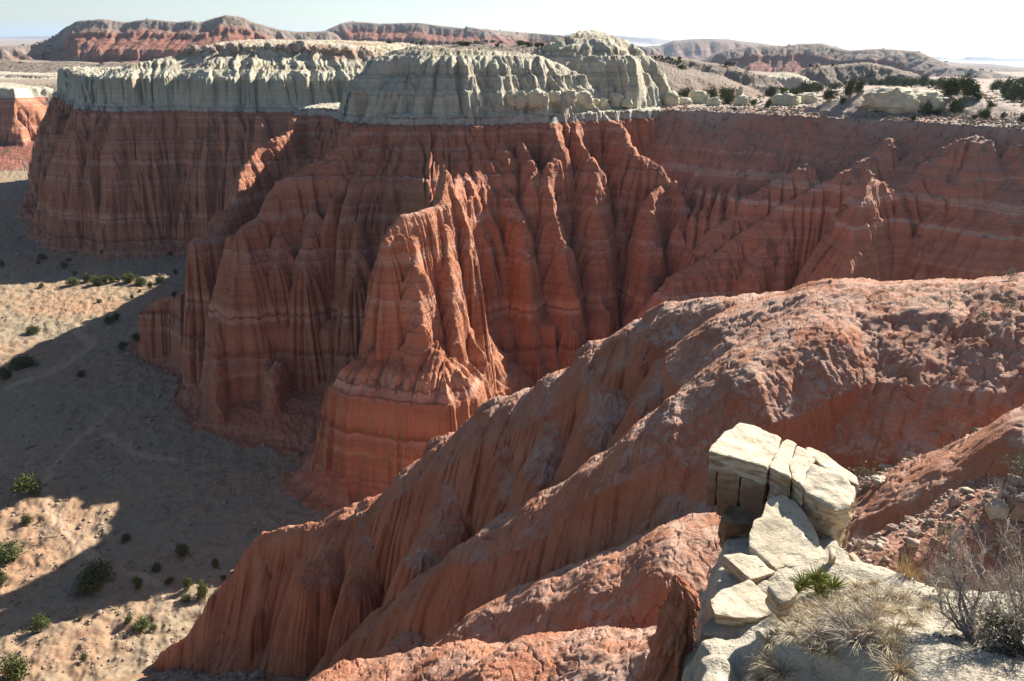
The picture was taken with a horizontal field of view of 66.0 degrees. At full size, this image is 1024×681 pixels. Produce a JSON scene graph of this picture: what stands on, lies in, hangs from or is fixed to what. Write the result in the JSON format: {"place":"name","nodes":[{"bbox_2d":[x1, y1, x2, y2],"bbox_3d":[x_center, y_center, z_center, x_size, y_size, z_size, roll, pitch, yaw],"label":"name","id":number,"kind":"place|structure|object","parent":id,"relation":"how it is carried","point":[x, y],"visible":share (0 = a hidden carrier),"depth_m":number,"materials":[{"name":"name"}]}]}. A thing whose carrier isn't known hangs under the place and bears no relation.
{"place":"outdoors","nodes":[
{"label":"outdoors","id":0,"kind":"place"},
{"bbox_2d":[0,128,37,171],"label":"mesa","id":1,"kind":"structure","parent":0,"point":[13,156],"depth_m":549.76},
{"bbox_2d":[0,108,42,145],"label":"cliff","id":2,"kind":"structure","parent":0,"point":[24,130],"depth_m":572.62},
{"bbox_2d":[0,71,57,136],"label":"cliff","id":3,"kind":"structure","parent":0,"point":[23,97],"depth_m":590.66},
{"bbox_2d":[0,169,328,680],"bbox_3d":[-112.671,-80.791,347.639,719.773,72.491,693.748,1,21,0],"label":"valley floor","id":4,"kind":"structure","parent":0,"point":[55,356],"depth_m":160.45,"materials":[{"name":"sand"}]},
{"bbox_2d":[0,365,12,380],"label":"juniper tree","id":5,"kind":"object","parent":4,"relation":"on","point":[5,373],"visible":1,"depth_m":204.55,"materials":[{"name":"green plant"}]},
{"bbox_2d":[0,538,23,564],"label":"juniper tree","id":6,"kind":"object","parent":4,"relation":"on","point":[8,552],"visible":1,"depth_m":133.75,"materials":[{"name":"green plant"}]},
{"bbox_2d":[0,651,35,680],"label":"juniper tree","id":7,"kind":"object","parent":4,"relation":"on","point":[14,671],"visible":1,"depth_m":108.88,"materials":[{"name":"green plant"}]},
{"bbox_2d":[5,355,40,369],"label":"juniper tree","id":8,"kind":"object","parent":4,"relation":"on","point":[26,361],"visible":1,"depth_m":212.45,"materials":[{"name":"green plant"}]},
{"bbox_2d":[9,471,44,496],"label":"juniper tree","id":9,"kind":"object","parent":4,"relation":"on","point":[26,484],"visible":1,"depth_m":152.27,"materials":[{"name":"green plant"}]},
{"bbox_2d":[20,513,34,524],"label":"juniper tree","id":10,"kind":"object","parent":4,"relation":"on","point":[27,518],"visible":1,"depth_m":144.34,"materials":[{"name":"green plant"}]},
{"bbox_2d":[30,611,52,633],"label":"juniper tree","id":11,"kind":"object","parent":4,"relation":"on","point":[39,624],"visible":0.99,"depth_m":118.65,"materials":[{"name":"green plant"}]},
{"bbox_2d":[71,552,115,598],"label":"juniper tree","id":12,"kind":"object","parent":4,"relation":"on","point":[97,571],"visible":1,"depth_m":127.93,"materials":[{"name":"green plant"}]},
{"bbox_2d":[131,613,151,632],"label":"juniper tree","id":13,"kind":"object","parent":4,"relation":"on","point":[142,623],"visible":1,"depth_m":119.32,"materials":[{"name":"green plant"}]},
{"bbox_2d":[0,220,307,645],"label":"valley stones","id":14,"kind":"object","parent":4,"relation":"on","point":[99,612],"visible":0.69,"depth_m":154.72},
{"bbox_2d":[0,187,321,643],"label":"valley scrub","id":15,"kind":"object","parent":4,"relation":"on","point":[97,547],"visible":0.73,"depth_m":167.08,"materials":[{"name":"green plant"}]},
{"bbox_2d":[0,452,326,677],"bbox_3d":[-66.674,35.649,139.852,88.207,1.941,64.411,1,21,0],"label":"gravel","id":16,"kind":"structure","parent":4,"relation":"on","point":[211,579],"depth_m":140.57,"materials":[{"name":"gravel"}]},
{"bbox_2d":[0,212,361,537],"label":"talus stones","id":17,"kind":"object","parent":4,"relation":"on","point":[167,505],"visible":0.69,"depth_m":177.66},
{"bbox_2d":[174,543,189,557],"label":"juniper tree","id":18,"kind":"object","parent":4,"relation":"on","point":[183,549],"visible":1,"depth_m":135.71,"materials":[{"name":"green plant"}]},
{"bbox_2d":[195,578,207,600],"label":"juniper tree","id":19,"kind":"object","parent":4,"relation":"on","point":[202,590],"visible":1,"depth_m":125.78,"materials":[{"name":"green plant"}]},
{"bbox_2d":[145,570,282,680],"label":"gully stones","id":20,"kind":"object","parent":4,"relation":"on","point":[260,674],"visible":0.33,"depth_m":88.30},
{"bbox_2d":[12,39,419,259],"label":"butte","id":21,"kind":"object","parent":4,"relation":"on","point":[162,150],"visible":0.88,"depth_m":329.10,"materials":[{"name":"stone"}]},
{"bbox_2d":[276,169,536,514],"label":"rock spire","id":22,"kind":"object","parent":4,"relation":"on","point":[432,361],"visible":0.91,"depth_m":151.57,"materials":[{"name":"stone"}]},
{"bbox_2d":[127,102,690,461],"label":"cliff","id":23,"kind":"structure","parent":0,"point":[580,241],"depth_m":193.56,"materials":[{"name":"stone"}]},
{"bbox_2d":[333,29,824,147],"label":"pale dome","id":24,"kind":"structure","parent":23,"relation":"on","point":[421,80],"depth_m":209.79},
{"bbox_2d":[506,90,515,109],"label":"cream rock","id":25,"kind":"object","parent":24,"relation":"on","point":[511,100],"visible":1,"depth_m":204.95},
{"bbox_2d":[515,90,527,110],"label":"cream rock","id":26,"kind":"object","parent":24,"relation":"on","point":[521,100],"visible":0.94,"depth_m":205.32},
{"bbox_2d":[526,88,548,109],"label":"cream rock","id":27,"kind":"object","parent":24,"relation":"on","point":[537,98],"visible":1,"depth_m":205.43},
{"bbox_2d":[548,90,561,105],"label":"cream rock","id":28,"kind":"object","parent":24,"relation":"on","point":[555,97],"visible":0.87,"depth_m":209.41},
{"bbox_2d":[564,90,576,105],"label":"cream rock","id":29,"kind":"object","parent":24,"relation":"on","point":[570,96],"visible":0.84,"depth_m":210.17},
{"bbox_2d":[575,91,593,107],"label":"cream rock","id":30,"kind":"object","parent":24,"relation":"on","point":[585,99],"visible":0.75,"depth_m":214.51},
{"bbox_2d":[607,92,624,108],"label":"cream rock","id":31,"kind":"object","parent":24,"relation":"on","point":[614,99],"visible":0.78,"depth_m":223.92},
{"bbox_2d":[15,44,935,170],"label":"hills","id":32,"kind":"structure","parent":0,"point":[696,75],"depth_m":391.17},
{"bbox_2d":[0,15,1019,140],"bbox_3d":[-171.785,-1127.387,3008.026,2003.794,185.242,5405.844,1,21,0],"label":"mesa","id":33,"kind":"structure","parent":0,"point":[94,36],"depth_m":1308.40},
{"bbox_2d":[0,33,1023,72],"bbox_3d":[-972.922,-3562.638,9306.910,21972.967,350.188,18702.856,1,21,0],"label":"hills","id":34,"kind":"structure","parent":0,"point":[699,49],"depth_m":3815.27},
{"bbox_2d":[19,18,992,77],"bbox_3d":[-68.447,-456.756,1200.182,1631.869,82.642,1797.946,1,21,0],"label":"woodland","id":35,"kind":"object","parent":34,"relation":"on","point":[681,66],"visible":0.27,"depth_m":425.44,"materials":[{"name":"green plant"}]},
{"bbox_2d":[0,38,1023,106],"bbox_3d":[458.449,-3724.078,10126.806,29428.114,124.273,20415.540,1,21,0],"label":"desert plain","id":36,"kind":"structure","parent":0,"point":[51,83],"depth_m":1252.13,"materials":[{"name":"sand"}]},
{"bbox_2d":[0,0,1023,58],"label":"sky","id":37,"kind":"structure","parent":0,"point":[942,28],"materials":[{"name":"white"}]},
{"bbox_2d":[153,272,1023,680],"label":"ridge","id":38,"kind":"structure","parent":0,"point":[559,524],"depth_m":43.08,"materials":[{"name":"stone"}]},
{"bbox_2d":[848,458,880,489],"bbox_3d":[14.795,5.713,33.126,1.349,1.731,1.085,5,21,10],"label":"dry brush","id":39,"kind":"object","parent":38,"relation":"on","point":[858,471],"visible":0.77,"depth_m":33.12,"materials":[{"name":"grey plant"}]},
{"bbox_2d":[871,475,885,487],"bbox_3d":[15.164,5.823,32.514,0.648,0.418,0.646,-5,21,-15],"label":"rock","id":40,"kind":"object","parent":38,"relation":"on","point":[877,480],"visible":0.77,"depth_m":32.38,"materials":[{"name":"beige stone"}]},
{"bbox_2d":[842,475,1023,592],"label":"rubble slope","id":41,"kind":"structure","parent":38,"relation":"on","point":[926,541],"depth_m":25.01,"materials":[{"name":"stone"}]},
{"bbox_2d":[843,427,1023,591],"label":"gully rubble","id":42,"kind":"object","parent":41,"relation":"on","point":[912,542],"visible":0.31,"depth_m":25.87,"materials":[{"name":"stone"}]},
{"bbox_2d":[933,519,959,539],"bbox_3d":[13.691,5.958,24.806,0.675,0.882,0.577,-8,23,-23],"label":"dry brush","id":43,"kind":"object","parent":41,"relation":"on","point":[947,528],"visible":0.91,"depth_m":24.77,"materials":[{"name":"beige plant"}]},
{"bbox_2d":[948,494,962,506],"bbox_3d":[14.830,5.400,26.347,0.332,0.472,0.384,-4,21,-13],"label":"rock","id":44,"kind":"object","parent":41,"relation":"on","point":[955,500],"visible":0.98,"depth_m":26.27,"materials":[{"name":"stone"}]},
{"bbox_2d":[985,498,1009,518],"bbox_3d":[15.691,5.469,25.519,0.640,0.714,0.510,1,21,0],"label":"rock","id":45,"kind":"object","parent":41,"relation":"on","point":[996,507],"visible":0.98,"depth_m":25.36,"materials":[{"name":"stone"}]},
{"bbox_2d":[980,473,1021,507],"bbox_3d":[15.721,4.881,25.469,1.312,1.314,1.028,-14,25,-34],"label":"dry brush","id":46,"kind":"object","parent":41,"relation":"on","point":[999,494],"visible":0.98,"depth_m":25.53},
{"bbox_2d":[998,450,1023,490],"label":"dry brush","id":47,"kind":"object","parent":41,"relation":"on","point":[1017,462],"visible":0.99,"depth_m":26.18,"materials":[{"name":"grey plant"}]},
{"bbox_2d":[1006,492,1023,521],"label":"rock","id":48,"kind":"object","parent":41,"relation":"on","point":[1015,502],"visible":0.84,"depth_m":25.43,"materials":[{"name":"stone"}]},
{"bbox_2d":[999,297,1020,313],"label":"sagebrush","id":49,"kind":"object","parent":38,"relation":"on","point":[1008,302],"visible":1,"depth_m":40.42,"materials":[{"name":"beige plant"}]},
{"bbox_2d":[637,135,1006,318],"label":"canyon slope","id":50,"kind":"structure","parent":0,"point":[735,254],"depth_m":178.50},
{"bbox_2d":[641,82,1023,280],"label":"plateau","id":51,"kind":"structure","parent":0,"point":[964,258],"depth_m":191.09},
{"bbox_2d":[662,91,679,106],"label":"cream rock","id":52,"kind":"object","parent":51,"relation":"on","point":[670,98],"visible":0.8,"depth_m":236.43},
{"bbox_2d":[688,90,709,103],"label":"cream rock","id":53,"kind":"object","parent":51,"relation":"on","point":[699,96],"visible":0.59,"depth_m":246.98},
{"bbox_2d":[717,84,738,103],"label":"juniper tree","id":54,"kind":"object","parent":51,"relation":"on","point":[725,93],"visible":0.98,"depth_m":244.13,"materials":[{"name":"green plant"}]},
{"bbox_2d":[733,94,748,105],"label":"cream rock","id":55,"kind":"object","parent":51,"relation":"on","point":[741,99],"visible":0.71,"depth_m":237.53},
{"bbox_2d":[771,92,801,105],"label":"cream rock","id":56,"kind":"object","parent":51,"relation":"on","point":[785,99],"visible":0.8,"depth_m":237.14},
{"bbox_2d":[795,79,817,92],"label":"juniper tree","id":57,"kind":"object","parent":51,"relation":"on","point":[807,87],"visible":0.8,"depth_m":334.27,"materials":[{"name":"green plant"}]},
{"bbox_2d":[798,92,817,103],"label":"cream rock","id":58,"kind":"object","parent":51,"relation":"on","point":[809,97],"visible":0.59,"depth_m":245.53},
{"bbox_2d":[822,85,839,101],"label":"juniper tree","id":59,"kind":"object","parent":51,"relation":"on","point":[829,93],"visible":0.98,"depth_m":210.86,"materials":[{"name":"green plant"}]},
{"bbox_2d":[648,105,1023,256],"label":"slope rubble","id":60,"kind":"object","parent":51,"relation":"on","point":[933,116],"visible":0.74,"depth_m":188.84,"materials":[{"name":"stone"}]},
{"bbox_2d":[654,59,1023,135],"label":"plateau scrub","id":61,"kind":"object","parent":51,"relation":"on","point":[893,117],"visible":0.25,"depth_m":210.22,"materials":[{"name":"green plant"}]},
{"bbox_2d":[842,78,856,97],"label":"juniper tree","id":62,"kind":"object","parent":51,"relation":"on","point":[849,87],"visible":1,"depth_m":205.36,"materials":[{"name":"green plant"}]},
{"bbox_2d":[861,86,921,114],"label":"cream rock","id":63,"kind":"object","parent":51,"relation":"on","point":[895,100],"visible":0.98,"depth_m":193.68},
{"bbox_2d":[912,90,949,112],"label":"cream rock","id":64,"kind":"object","parent":51,"relation":"on","point":[938,99],"visible":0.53,"depth_m":195.13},
{"bbox_2d":[935,75,961,94],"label":"juniper tree","id":65,"kind":"object","parent":51,"relation":"on","point":[949,85],"visible":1,"depth_m":201.25,"materials":[{"name":"green plant"}]},
{"bbox_2d":[947,95,965,113],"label":"juniper tree","id":66,"kind":"object","parent":51,"relation":"on","point":[956,106],"visible":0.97,"depth_m":192.65,"materials":[{"name":"green plant"}]},
{"bbox_2d":[957,71,977,97],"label":"juniper tree","id":67,"kind":"object","parent":51,"relation":"on","point":[967,83],"visible":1,"depth_m":197.43,"materials":[{"name":"green plant"}]},
{"bbox_2d":[987,78,1003,89],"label":"juniper tree","id":68,"kind":"object","parent":51,"relation":"on","point":[995,84],"visible":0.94,"depth_m":425.81,"materials":[{"name":"green plant"}]},
{"bbox_2d":[999,76,1016,100],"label":"juniper tree","id":69,"kind":"object","parent":51,"relation":"on","point":[1003,89],"visible":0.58,"depth_m":291.59,"materials":[{"name":"green plant"}]},
{"bbox_2d":[1006,78,1023,102],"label":"juniper tree","id":70,"kind":"object","parent":51,"relation":"on","point":[1015,90],"visible":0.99,"depth_m":271.63,"materials":[{"name":"green plant"}]},
{"bbox_2d":[680,536,1023,680],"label":"outcrop ground","id":71,"kind":"structure","parent":0,"point":[715,659],"depth_m":15.04,"materials":[{"name":"stone"}]},
{"bbox_2d":[637,574,700,680],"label":"rock pinnacle","id":72,"kind":"object","parent":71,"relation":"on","point":[671,640],"visible":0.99,"depth_m":17.31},
{"bbox_2d":[700,616,738,642],"bbox_3d":[4.644,6.293,16.845,1.290,0.486,0.662,1,21,0],"label":"ledge stone","id":73,"kind":"object","parent":71,"relation":"on","point":[711,628],"visible":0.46,"depth_m":16.67,"materials":[{"name":"grey stone"}]},
{"bbox_2d":[710,580,770,626],"bbox_3d":[4.928,5.900,17.081,1.432,0.639,0.995,-10,23,-26],"label":"flat slab","id":74,"kind":"object","parent":71,"relation":"on","point":[741,604],"depth_m":16.95,"materials":[{"name":"beige stone"}]},
{"bbox_2d":[722,553,774,582],"bbox_3d":[5.521,5.355,18.442,0.752,0.499,1.008,-12,24,-31],"label":"flat slab","id":75,"kind":"object","parent":71,"relation":"on","point":[741,567],"depth_m":18.31,"materials":[{"name":"beige stone"}]},
{"bbox_2d":[740,660,783,680],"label":"grass tuft","id":76,"kind":"object","parent":71,"relation":"on","point":[757,676],"visible":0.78,"depth_m":14.99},
{"bbox_2d":[743,641,789,680],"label":"grass tuft","id":77,"kind":"object","parent":71,"relation":"on","point":[761,658],"visible":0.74,"depth_m":15.08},
{"bbox_2d":[749,624,783,654],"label":"grass tuft","id":78,"kind":"object","parent":71,"relation":"on","point":[765,641],"visible":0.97,"depth_m":15.33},
{"bbox_2d":[757,615,791,644],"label":"grass tuft","id":79,"kind":"object","parent":71,"relation":"on","point":[771,631],"visible":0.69,"depth_m":15.56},
{"bbox_2d":[752,651,805,680],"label":"grass tuft","id":80,"kind":"object","parent":71,"relation":"on","point":[775,671],"visible":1,"depth_m":14.81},
{"bbox_2d":[765,581,797,617],"bbox_3d":[5.425,5.208,15.856,0.539,0.630,0.568,1,21,0],"label":"tilted rock","id":81,"kind":"object","parent":71,"relation":"on","point":[781,597],"visible":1,"depth_m":15.75,"materials":[{"name":"beige stone"}]},
{"bbox_2d":[706,423,857,548],"bbox_3d":[7.324,4.321,21.564,3.844,2.570,3.372,14,24,31],"label":"cracked boulder","id":82,"kind":"object","parent":71,"relation":"on","point":[752,469],"visible":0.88,"depth_m":21.04,"materials":[{"name":"beige stone"}]},
{"bbox_2d":[748,495,826,569],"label":"leaning slab","id":83,"kind":"structure","parent":71,"relation":"on","point":[782,534],"depth_m":19.17,"materials":[{"name":"beige stone"}]},
{"bbox_2d":[772,613,808,650],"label":"grass tuft","id":84,"kind":"object","parent":71,"relation":"on","point":[790,633],"visible":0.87,"depth_m":15.13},
{"bbox_2d":[779,599,816,629],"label":"grass tuft","id":85,"kind":"object","parent":71,"relation":"on","point":[797,619],"visible":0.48,"depth_m":15.74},
{"bbox_2d":[790,590,818,617],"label":"grass tuft","id":86,"kind":"object","parent":71,"relation":"on","point":[808,604],"visible":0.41,"depth_m":16.52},
{"bbox_2d":[787,614,834,646],"bbox_3d":[5.709,5.437,14.884,1.032,0.478,1.028,9,22,21],"label":"grass tuft","id":87,"kind":"object","parent":71,"relation":"on","point":[809,626],"visible":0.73,"depth_m":14.91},
{"bbox_2d":[791,625,837,665],"bbox_3d":[5.613,5.627,14.690,0.929,0.430,0.925,-8,22,-23],"label":"grass tuft","id":88,"kind":"object","parent":71,"relation":"on","point":[808,647],"visible":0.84,"depth_m":14.65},
{"bbox_2d":[786,562,849,598],"bbox_3d":[6.557,5.108,16.962,1.459,0.547,0.972,1,21,0],"label":"yucca","id":89,"kind":"object","parent":71,"relation":"on","point":[818,580],"visible":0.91,"depth_m":16.91,"materials":[{"name":"green plant"}]},
{"bbox_2d":[796,597,842,625],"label":"grass tuft","id":90,"kind":"object","parent":71,"relation":"on","point":[813,613],"visible":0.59,"depth_m":15.60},
{"bbox_2d":[798,614,845,653],"bbox_3d":[5.811,5.431,14.694,0.992,0.482,0.983,14,24,30],"label":"dry brush","id":91,"kind":"object","parent":71,"relation":"on","point":[817,633],"visible":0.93,"depth_m":14.74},
{"bbox_2d":[804,591,842,611],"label":"grass tuft","id":92,"kind":"object","parent":71,"relation":"on","point":[821,602],"visible":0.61,"depth_m":16.35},
{"bbox_2d":[805,626,849,668],"bbox_3d":[5.840,5.616,14.485,0.950,0.474,0.969,-7,22,-20],"label":"grass tuft","id":93,"kind":"object","parent":71,"relation":"on","point":[834,655],"visible":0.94,"depth_m":14.48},
{"bbox_2d":[816,594,859,621],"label":"grass tuft","id":94,"kind":"object","parent":71,"relation":"on","point":[836,612],"visible":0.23,"depth_m":15.50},
{"bbox_2d":[820,583,862,611],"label":"grass tuft","id":95,"kind":"object","parent":71,"relation":"on","point":[839,598],"visible":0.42,"depth_m":16.19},
{"bbox_2d":[809,592,882,643],"bbox_3d":[6.233,5.184,14.784,1.378,0.669,1.366,8,22,18],"label":"dry brush","id":96,"kind":"object","parent":71,"relation":"on","point":[835,621],"visible":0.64,"depth_m":14.90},
{"bbox_2d":[843,575,867,592],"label":"grass tuft","id":97,"kind":"object","parent":71,"relation":"on","point":[857,584],"visible":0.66,"depth_m":16.90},
{"bbox_2d":[835,577,880,606],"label":"grass tuft","id":98,"kind":"object","parent":71,"relation":"on","point":[857,599],"visible":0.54,"depth_m":16.28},
{"bbox_2d":[825,600,901,671],"bbox_3d":[6.302,5.261,14.245,1.530,0.666,1.458,1,21,-1],"label":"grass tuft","id":99,"kind":"object","parent":71,"relation":"on","point":[850,638],"visible":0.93,"depth_m":14.35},
{"bbox_2d":[839,586,902,636],"bbox_3d":[6.735,5.101,14.786,1.154,0.581,1.220,-18,28,-41],"label":"dry brush","id":100,"kind":"object","parent":71,"relation":"on","point":[873,614],"visible":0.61,"depth_m":14.94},
{"bbox_2d":[855,581,892,604],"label":"grass tuft","id":101,"kind":"object","parent":71,"relation":"on","point":[875,597],"visible":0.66,"depth_m":16.24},
{"bbox_2d":[849,606,902,651],"bbox_3d":[6.588,5.217,14.309,1.045,0.522,1.066,-6,22,-17],"label":"grass tuft","id":102,"kind":"object","parent":71,"relation":"on","point":[870,628],"visible":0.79,"depth_m":14.38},
{"bbox_2d":[857,591,901,617],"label":"grass tuft","id":103,"kind":"object","parent":71,"relation":"on","point":[884,609],"visible":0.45,"depth_m":15.48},
{"bbox_2d":[861,625,915,666],"bbox_3d":[6.718,5.344,13.870,0.899,0.471,0.905,17,26,36],"label":"grass tuft","id":104,"kind":"object","parent":71,"relation":"on","point":[893,644],"visible":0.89,"depth_m":13.96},
{"bbox_2d":[869,578,908,602],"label":"grass tuft","id":105,"kind":"object","parent":71,"relation":"on","point":[888,592],"visible":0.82,"depth_m":16.21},
{"bbox_2d":[864,611,921,647],"bbox_3d":[6.937,5.199,14.222,0.905,0.471,0.899,-11,24,-29],"label":"grass tuft","id":106,"kind":"object","parent":71,"relation":"on","point":[897,629],"visible":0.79,"depth_m":14.30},
{"bbox_2d":[864,634,923,680],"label":"grass tuft","id":107,"kind":"object","parent":71,"relation":"on","point":[895,668],"visible":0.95,"depth_m":13.41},
{"bbox_2d":[880,591,916,617],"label":"grass tuft","id":108,"kind":"object","parent":71,"relation":"on","point":[902,608],"visible":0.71,"depth_m":15.44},
{"bbox_2d":[890,541,917,576],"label":"grass tuft","id":109,"kind":"object","parent":71,"relation":"on","point":[902,568],"visible":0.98,"depth_m":17.12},
{"bbox_2d":[891,584,922,606],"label":"grass tuft","id":110,"kind":"object","parent":71,"relation":"on","point":[902,595],"visible":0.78,"depth_m":16.01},
{"bbox_2d":[891,603,931,627],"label":"grass tuft","id":111,"kind":"object","parent":71,"relation":"on","point":[909,621],"visible":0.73,"depth_m":14.75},
{"bbox_2d":[908,592,938,614],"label":"grass tuft","id":112,"kind":"object","parent":71,"relation":"on","point":[927,605],"visible":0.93,"depth_m":15.50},
{"bbox_2d":[925,571,951,594],"bbox_3d":[8.770,4.881,16.066,0.595,0.683,0.596,15,25,33],"label":"dry brush","id":113,"kind":"object","parent":71,"relation":"on","point":[937,585],"visible":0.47,"depth_m":16.04,"materials":[{"name":"beige plant"}]},
{"bbox_2d":[898,523,1017,658],"bbox_3d":[8.338,4.659,14.143,2.009,2.493,2.292,1,21,0],"label":"dead juniper","id":114,"kind":"object","parent":71,"relation":"on","point":[960,602],"visible":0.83,"depth_m":14.37,"materials":[{"name":"grey wood"}]},
{"bbox_2d":[957,514,1023,661],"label":"dead juniper","id":115,"kind":"object","parent":71,"relation":"on","point":[1011,643],"visible":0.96,"depth_m":13.78,"materials":[{"name":"grey wood"}]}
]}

